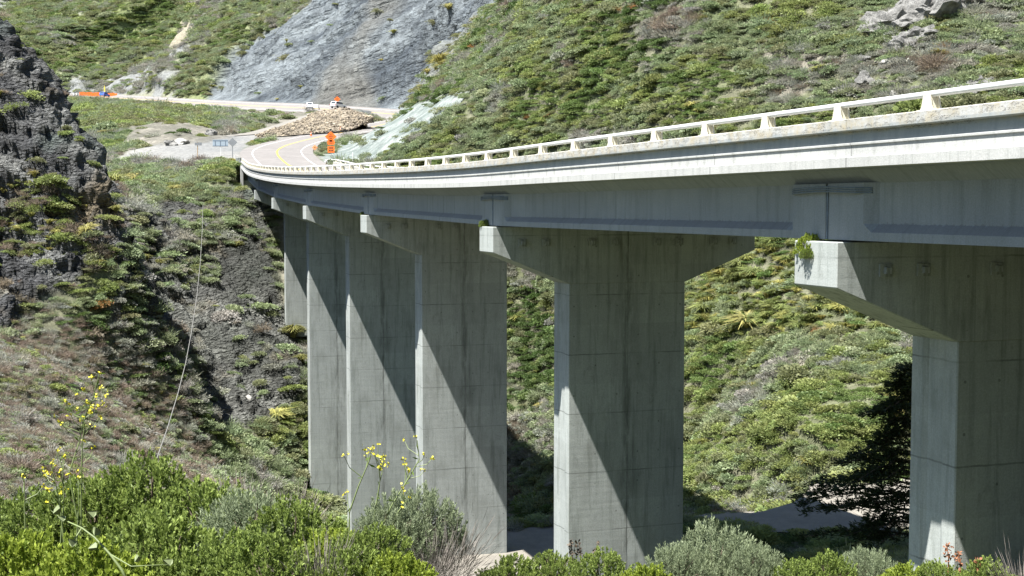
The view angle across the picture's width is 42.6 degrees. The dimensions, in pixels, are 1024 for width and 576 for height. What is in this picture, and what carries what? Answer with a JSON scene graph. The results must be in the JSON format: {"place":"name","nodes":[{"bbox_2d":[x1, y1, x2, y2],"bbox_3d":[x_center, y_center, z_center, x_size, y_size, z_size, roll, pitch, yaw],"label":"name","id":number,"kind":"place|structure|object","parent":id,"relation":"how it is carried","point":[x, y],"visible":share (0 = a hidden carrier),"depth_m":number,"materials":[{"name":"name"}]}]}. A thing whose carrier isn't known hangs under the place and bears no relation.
{"place":"outdoors","nodes":[
{"label":"outdoors","id":0,"kind":"place"},
{"bbox_2d":[0,0,296,99],"bbox_3d":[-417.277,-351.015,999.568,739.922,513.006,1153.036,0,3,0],"label":"hill","id":1,"kind":"structure","parent":0,"point":[157,90],"depth_m":589.16,"materials":[{"name":"green plant"}]},
{"bbox_2d":[223,115,306,135],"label":"dirt track","id":2,"kind":"structure","parent":0,"point":[270,127],"depth_m":294.07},
{"bbox_2d":[118,90,468,163],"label":"gravel ground","id":3,"kind":"structure","parent":0,"point":[419,111],"depth_m":204.59,"materials":[{"name":"grey gravel"}]},
{"bbox_2d":[164,140,177,145],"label":"boulder","id":4,"kind":"object","parent":3,"relation":"on","point":[170,143],"visible":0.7,"depth_m":230.98,"materials":[{"name":"grey stone"}]},
{"bbox_2d":[174,138,189,144],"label":"boulder","id":5,"kind":"object","parent":3,"relation":"on","point":[180,141],"visible":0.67,"depth_m":233.17,"materials":[{"name":"grey stone"}]},
{"bbox_2d":[204,129,217,134],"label":"boulder","id":6,"kind":"object","parent":3,"relation":"on","point":[210,132],"visible":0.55,"depth_m":259.82,"materials":[{"name":"grey stone"}]},
{"bbox_2d":[213,140,227,152],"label":"road sign","id":7,"kind":"object","parent":3,"relation":"on","point":[220,143],"visible":0.92,"depth_m":195.97,"materials":[{"name":"white metal"}]},
{"bbox_2d":[228,138,236,157],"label":"road sign","id":8,"kind":"object","parent":3,"relation":"on","point":[232,142],"visible":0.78,"depth_m":186.99,"materials":[{"name":"grey metal"}]},
{"bbox_2d":[263,130,347,137],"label":"silt barrier","id":9,"kind":"object","parent":3,"relation":"on","point":[313,133],"visible":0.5,"depth_m":264.27,"materials":[{"name":"black paint"}]},
{"bbox_2d":[325,129,336,152],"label":"road sign","id":10,"kind":"object","parent":3,"relation":"on","point":[330,136],"visible":0.96,"depth_m":194.94,"materials":[{"name":"orange metal"}]},
{"bbox_2d":[0,0,1023,561],"bbox_3d":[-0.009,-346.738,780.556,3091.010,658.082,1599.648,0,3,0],"label":"hillside","id":11,"kind":"structure","parent":0,"point":[734,92],"depth_m":116.64,"materials":[{"name":"green plant"}]},
{"bbox_2d":[0,495,32,533],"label":"shrub","id":12,"kind":"object","parent":11,"relation":"on","point":[2,499],"visible":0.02,"depth_m":12.96,"materials":[{"name":"green plant"}]},
{"bbox_2d":[0,524,80,575],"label":"shrub","id":13,"kind":"object","parent":11,"relation":"on","point":[26,553],"visible":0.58,"depth_m":9.05,"materials":[{"name":"green plant"}]},
{"bbox_2d":[0,482,99,557],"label":"shrub","id":14,"kind":"object","parent":11,"relation":"on","point":[14,514],"visible":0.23,"depth_m":11.80,"materials":[{"name":"green plant"}]},
{"bbox_2d":[20,446,80,546],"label":"flowering weed","id":15,"kind":"object","parent":11,"relation":"on","point":[60,493],"visible":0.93,"depth_m":10.53,"materials":[{"name":"yellow plant"}]},
{"bbox_2d":[53,371,109,543],"bbox_3d":[-3.494,1.383,10.699,0.486,1.436,0.276,0,3,0],"label":"flowering weed","id":16,"kind":"object","parent":11,"relation":"on","point":[82,417],"visible":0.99,"depth_m":10.71,"materials":[{"name":"yellow plant"}]},
{"bbox_2d":[13,530,155,575],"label":"shrub","id":17,"kind":"object","parent":11,"relation":"on","point":[98,561],"visible":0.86,"depth_m":8.67,"materials":[{"name":"green plant"}]},
{"bbox_2d":[26,469,156,562],"bbox_3d":[-3.726,2.483,11.951,1.196,1.645,1.266,3,4,36],"label":"shrub","id":18,"kind":"object","parent":11,"relation":"on","point":[70,514],"visible":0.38,"depth_m":11.72,"materials":[{"name":"green plant"}]},
{"bbox_2d":[53,505,172,575],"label":"fallen stalk","id":19,"kind":"object","parent":11,"relation":"on","point":[93,546],"visible":1,"depth_m":7.75,"materials":[{"name":"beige plant"}]},
{"bbox_2d":[69,447,220,559],"bbox_3d":[-3.373,2.428,12.246,1.588,1.905,1.294,-2,4,-26],"label":"shrub","id":20,"kind":"object","parent":11,"relation":"on","point":[159,472],"visible":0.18,"depth_m":12.03,"materials":[{"name":"green plant"}]},
{"bbox_2d":[0,18,304,437],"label":"rock slope","id":21,"kind":"structure","parent":11,"relation":"attached to","point":[30,129],"depth_m":121.55,"materials":[{"name":"grey stone"}]},
{"bbox_2d":[144,254,151,260],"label":"grass tussock","id":22,"kind":"object","parent":21,"relation":"on","point":[147,257],"depth_m":143.85,"materials":[{"name":"green plant"}]},
{"bbox_2d":[152,258,166,264],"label":"grass tussock","id":23,"kind":"object","parent":21,"relation":"on","point":[158,261],"depth_m":145.78,"materials":[{"name":"green plant"}]},
{"bbox_2d":[234,240,246,247],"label":"grass tussock","id":24,"kind":"object","parent":21,"relation":"on","point":[238,242],"depth_m":157.62,"materials":[{"name":"green plant"}]},
{"bbox_2d":[281,323,305,337],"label":"grass tussock","id":25,"kind":"object","parent":21,"relation":"on","point":[292,330],"depth_m":147.06,"materials":[{"name":"yellow plant"}]},
{"bbox_2d":[293,353,307,361],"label":"grass tussock","id":26,"kind":"object","parent":21,"relation":"on","point":[301,357],"depth_m":140.33,"materials":[{"name":"yellow plant"}]},
{"bbox_2d":[95,499,222,575],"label":"shrub","id":27,"kind":"object","parent":11,"relation":"on","point":[160,526],"visible":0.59,"depth_m":9.30,"materials":[{"name":"green plant"}]},
{"bbox_2d":[157,212,202,457],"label":"hanging cable","id":28,"kind":"object","parent":11,"relation":"on","point":[187,353],"visible":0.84,"depth_m":77.34,"materials":[{"name":"grey metal"}]},
{"bbox_2d":[139,476,263,554],"bbox_3d":[-2.708,2.494,11.721,1.266,1.601,1.196,-1,4,-13],"label":"shrub","id":29,"kind":"object","parent":11,"relation":"on","point":[205,499],"visible":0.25,"depth_m":11.70,"materials":[{"name":"green plant"}]},
{"bbox_2d":[150,525,285,575],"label":"shrub","id":30,"kind":"object","parent":11,"relation":"on","point":[212,550],"visible":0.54,"depth_m":9.01,"materials":[{"name":"green plant"}]},
{"bbox_2d":[70,93,400,165],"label":"highway","id":31,"kind":"structure","parent":11,"relation":"on","point":[266,154],"depth_m":248.93,"materials":[{"name":"grey asphalt"}]},
{"bbox_2d":[79,92,116,96],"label":"fence","id":32,"kind":"object","parent":31,"relation":"on","point":[96,94],"visible":0.65,"depth_m":549.07,"materials":[{"name":"orange plastic"}]},
{"bbox_2d":[99,92,109,96],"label":"blue car","id":33,"kind":"object","parent":31,"relation":"on","point":[104,94],"visible":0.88,"depth_m":539.73,"materials":[{"name":"paint"}]},
{"bbox_2d":[92,96,388,164],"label":"lane marking","id":34,"kind":"object","parent":31,"relation":"on","point":[283,146],"visible":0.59,"depth_m":285.95,"materials":[{"name":"yellow paint"}]},
{"bbox_2d":[133,96,392,164],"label":"lane marking","id":35,"kind":"object","parent":31,"relation":"on","point":[304,147],"visible":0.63,"depth_m":275.80,"materials":[{"name":"white paint"}]},
{"bbox_2d":[194,105,392,164],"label":"lane marking","id":36,"kind":"object","parent":31,"relation":"on","point":[267,144],"visible":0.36,"depth_m":214.36,"materials":[{"name":"white paint"}]},
{"bbox_2d":[306,103,312,108],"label":"parked van","id":37,"kind":"object","parent":31,"relation":"on","point":[309,105],"visible":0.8,"depth_m":380.45,"materials":[{"name":"white paint"}]},
{"bbox_2d":[330,101,345,107],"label":"parked pickup","id":38,"kind":"object","parent":31,"relation":"on","point":[337,104],"visible":0.89,"depth_m":368.10,"materials":[{"name":"white paint"}]},
{"bbox_2d":[211,452,282,499],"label":"shrub","id":39,"kind":"object","parent":11,"relation":"on","point":[244,487],"visible":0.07,"depth_m":13.33,"materials":[{"name":"green plant"}]},
{"bbox_2d":[185,485,320,569],"bbox_3d":[-2.222,2.380,11.143,1.282,1.511,1.204,-3,5,-41],"label":"shrub","id":40,"kind":"object","parent":11,"relation":"on","point":[245,505],"visible":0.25,"depth_m":11.03,"materials":[{"name":"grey plant"}]},
{"bbox_2d":[209,523,330,575],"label":"shrub","id":41,"kind":"object","parent":11,"relation":"on","point":[261,546],"visible":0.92,"depth_m":8.84,"materials":[{"name":"green plant"}]},
{"bbox_2d":[239,491,347,572],"bbox_3d":[-1.797,2.352,10.818,1.103,1.356,0.899,-1,4,-21],"label":"shrub","id":42,"kind":"object","parent":11,"relation":"on","point":[302,509],"visible":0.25,"depth_m":10.71,"materials":[{"name":"green plant"}]},
{"bbox_2d":[253,462,337,526],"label":"shrub","id":43,"kind":"object","parent":11,"relation":"on","point":[304,496],"visible":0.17,"depth_m":12.83,"materials":[{"name":"green plant"}]},
{"bbox_2d":[255,107,376,136],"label":"rubble pile","id":44,"kind":"object","parent":11,"relation":"on","point":[334,119],"visible":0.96,"depth_m":278.21,"materials":[{"name":"brown stone"}]},
{"bbox_2d":[284,525,351,568],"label":"shrub","id":45,"kind":"object","parent":11,"relation":"on","point":[332,532],"visible":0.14,"depth_m":10.32,"materials":[{"name":"green plant"}]},
{"bbox_2d":[267,512,370,575],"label":"shrub","id":46,"kind":"object","parent":11,"relation":"on","point":[320,564],"visible":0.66,"depth_m":8.91,"materials":[{"name":"green plant"}]},
{"bbox_2d":[305,543,391,575],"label":"shrub","id":47,"kind":"object","parent":11,"relation":"on","point":[349,559],"visible":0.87,"depth_m":8.86,"materials":[{"name":"green plant"}]},
{"bbox_2d":[206,0,495,113],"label":"landslide scar","id":48,"kind":"object","parent":11,"relation":"attached to","point":[348,48],"visible":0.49,"depth_m":407.99},
{"bbox_2d":[319,521,413,573],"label":"shrub","id":49,"kind":"object","parent":11,"relation":"on","point":[370,538],"visible":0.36,"depth_m":9.88,"materials":[{"name":"green plant"}]},
{"bbox_2d":[342,435,434,531],"bbox_3d":[-0.976,1.622,10.309,0.738,0.962,0.248,0,3,0],"label":"flowering weed","id":50,"kind":"object","parent":11,"relation":"on","point":[380,468],"visible":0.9,"depth_m":10.31,"materials":[{"name":"yellow plant"}]},
{"bbox_2d":[352,501,437,561],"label":"shrub","id":51,"kind":"object","parent":11,"relation":"on","point":[403,513],"visible":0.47,"depth_m":10.28,"materials":[{"name":"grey plant"}]},
{"bbox_2d":[360,548,438,575],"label":"shrub","id":52,"kind":"object","parent":11,"relation":"on","point":[406,567],"visible":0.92,"depth_m":8.91,"materials":[{"name":"green plant"}]},
{"bbox_2d":[357,480,468,560],"bbox_3d":[-0.840,2.312,10.770,0.951,1.496,0.844,2,4,24],"label":"shrub","id":53,"kind":"object","parent":11,"relation":"on","point":[428,503],"visible":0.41,"depth_m":10.67,"materials":[{"name":"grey plant"}]},
{"bbox_2d":[397,521,475,575],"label":"shrub","id":54,"kind":"object","parent":11,"relation":"on","point":[442,568],"visible":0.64,"depth_m":10.16,"materials":[{"name":"green plant"}]},
{"bbox_2d":[417,498,505,575],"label":"shrub","id":55,"kind":"object","parent":11,"relation":"on","point":[463,557],"visible":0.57,"depth_m":10.52,"materials":[{"name":"green plant"}]},
{"bbox_2d":[474,552,540,575],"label":"shrub","id":56,"kind":"object","parent":11,"relation":"on","point":[505,567],"visible":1,"depth_m":10.62,"materials":[{"name":"green plant"}]},
{"bbox_2d":[0,0,1023,575],"bbox_3d":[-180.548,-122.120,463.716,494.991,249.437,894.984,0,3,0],"label":"hillside scrub","id":57,"kind":"object","parent":11,"relation":"on","point":[844,394],"visible":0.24,"depth_m":130.79,"materials":[{"name":"green plant"}]},
{"bbox_2d":[539,81,551,89],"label":"grass tussock","id":58,"kind":"object","parent":11,"relation":"on","point":[543,83],"depth_m":158.38,"materials":[{"name":"green plant"}]},
{"bbox_2d":[529,549,582,575],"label":"shrub","id":59,"kind":"object","parent":11,"relation":"on","point":[555,567],"visible":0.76,"depth_m":10.94,"materials":[{"name":"green plant"}]},
{"bbox_2d":[567,538,575,560],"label":"dry stalk","id":60,"kind":"object","parent":11,"relation":"on","point":[570,546],"visible":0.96,"depth_m":10.95,"materials":[{"name":"brown plant"}]},
{"bbox_2d":[574,539,582,562],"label":"dry stalk","id":61,"kind":"object","parent":11,"relation":"on","point":[579,549],"visible":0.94,"depth_m":10.95,"materials":[{"name":"brown plant"}]},
{"bbox_2d":[565,545,636,575],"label":"shrub","id":62,"kind":"object","parent":11,"relation":"on","point":[609,559],"visible":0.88,"depth_m":10.55,"materials":[{"name":"green plant"}]},
{"bbox_2d":[240,78,1023,575],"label":"road bridge","id":63,"kind":"structure","parent":11,"relation":"on","point":[396,302],"depth_m":53.49,"materials":[{"name":"concrete"}]},
{"bbox_2d":[478,219,490,226],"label":"cap weed","id":64,"kind":"object","parent":63,"relation":"on","point":[482,223],"visible":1,"depth_m":53.39,"materials":[{"name":"green plant"}]},
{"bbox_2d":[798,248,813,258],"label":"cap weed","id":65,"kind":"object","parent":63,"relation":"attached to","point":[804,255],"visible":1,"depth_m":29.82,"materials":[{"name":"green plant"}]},
{"bbox_2d":[792,232,823,254],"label":"cap weed","id":66,"kind":"object","parent":63,"relation":"on","point":[799,246],"visible":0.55,"depth_m":30.08,"materials":[{"name":"green plant"}]},
{"bbox_2d":[620,562,671,575],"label":"shrub","id":67,"kind":"object","parent":11,"relation":"on","point":[644,569],"visible":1,"depth_m":10.13,"materials":[{"name":"green plant"}]},
{"bbox_2d":[645,539,722,575],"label":"shrub","id":68,"kind":"object","parent":11,"relation":"on","point":[679,552],"visible":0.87,"depth_m":10.38,"materials":[{"name":"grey plant"}]},
{"bbox_2d":[663,513,770,575],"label":"shrub","id":69,"kind":"object","parent":11,"relation":"on","point":[712,552],"visible":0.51,"depth_m":10.68,"materials":[{"name":"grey plant"}]},
{"bbox_2d":[711,542,784,575],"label":"shrub","id":70,"kind":"object","parent":11,"relation":"on","point":[768,557],"visible":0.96,"depth_m":10.37,"materials":[{"name":"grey plant"}]},
{"bbox_2d":[759,556,820,575],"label":"shrub","id":71,"kind":"object","parent":11,"relation":"on","point":[794,566],"visible":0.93,"depth_m":10.34,"materials":[{"name":"green plant"}]},
{"bbox_2d":[804,548,857,575],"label":"shrub","id":72,"kind":"object","parent":11,"relation":"on","point":[834,565],"visible":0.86,"depth_m":10.48,"materials":[{"name":"green plant"}]},
{"bbox_2d":[787,362,911,553],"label":"cypress tree","id":73,"kind":"object","parent":11,"relation":"on","point":[892,407],"visible":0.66,"depth_m":50.04,"materials":[{"name":"green plant"}]},
{"bbox_2d":[857,55,870,61],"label":"boulder","id":74,"kind":"object","parent":11,"relation":"on","point":[866,58],"visible":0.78,"depth_m":118.36,"materials":[{"name":"grey stone"}]},
{"bbox_2d":[854,70,874,85],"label":"boulder","id":75,"kind":"object","parent":11,"relation":"on","point":[865,77],"visible":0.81,"depth_m":115.63,"materials":[{"name":"grey stone"}]},
{"bbox_2d":[857,18,879,36],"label":"rock outcrop","id":76,"kind":"object","parent":11,"relation":"on","point":[871,26],"visible":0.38,"depth_m":121.93,"materials":[{"name":"grey stone"}]},
{"bbox_2d":[841,543,904,575],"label":"shrub","id":77,"kind":"object","parent":11,"relation":"on","point":[866,567],"visible":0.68,"depth_m":10.94,"materials":[{"name":"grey plant"}]},
{"bbox_2d":[878,559,920,575],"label":"shrub","id":78,"kind":"object","parent":11,"relation":"on","point":[899,569],"visible":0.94,"depth_m":10.43,"materials":[{"name":"green plant"}]},
{"bbox_2d":[887,24,939,52],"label":"rock outcrop","id":79,"kind":"object","parent":11,"relation":"on","point":[901,38],"visible":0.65,"depth_m":118.03,"materials":[{"name":"grey stone"}]},
{"bbox_2d":[859,0,971,29],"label":"rock outcrop","id":80,"kind":"object","parent":11,"relation":"on","point":[897,15],"visible":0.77,"depth_m":120.58,"materials":[{"name":"grey stone"}]},
{"bbox_2d":[910,557,968,575],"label":"shrub","id":81,"kind":"object","parent":11,"relation":"on","point":[936,568],"visible":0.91,"depth_m":10.36,"materials":[{"name":"green plant"}]},
{"bbox_2d":[943,542,954,572],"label":"dry stalk","id":82,"kind":"object","parent":11,"relation":"on","point":[947,549],"visible":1,"depth_m":10.35,"materials":[{"name":"brown plant"}]},
{"bbox_2d":[952,546,962,572],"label":"dry stalk","id":83,"kind":"object","parent":11,"relation":"on","point":[959,561],"visible":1,"depth_m":10.35,"materials":[{"name":"brown plant"}]},
{"bbox_2d":[974,557,982,575],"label":"dry stalk","id":84,"kind":"object","parent":11,"relation":"on","point":[980,558],"visible":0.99,"depth_m":10.14,"materials":[{"name":"brown plant"}]},
{"bbox_2d":[957,75,1000,94],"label":"rock outcrop","id":85,"kind":"object","parent":11,"relation":"on","point":[971,82],"visible":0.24,"depth_m":107.73,"materials":[{"name":"grey stone"}]},
{"bbox_2d":[970,0,992,5],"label":"rock outcrop","id":86,"kind":"object","parent":11,"relation":"on","point":[984,1],"visible":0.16,"depth_m":120.55,"materials":[{"name":"grey stone"}]},
{"bbox_2d":[953,555,1015,575],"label":"shrub","id":87,"kind":"object","parent":11,"relation":"on","point":[982,571],"visible":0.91,"depth_m":10.12,"materials":[{"name":"green plant"}]},
{"bbox_2d":[973,532,1023,575],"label":"shrub","id":88,"kind":"object","parent":11,"relation":"on","point":[1019,572],"visible":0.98,"depth_m":9.99,"materials":[{"name":"plant"}]},
{"bbox_2d":[421,477,909,575],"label":"creek road","id":89,"kind":"structure","parent":0,"point":[530,542],"depth_m":67.04,"materials":[{"name":"sand"},{"name":"dirt"}]}
]}

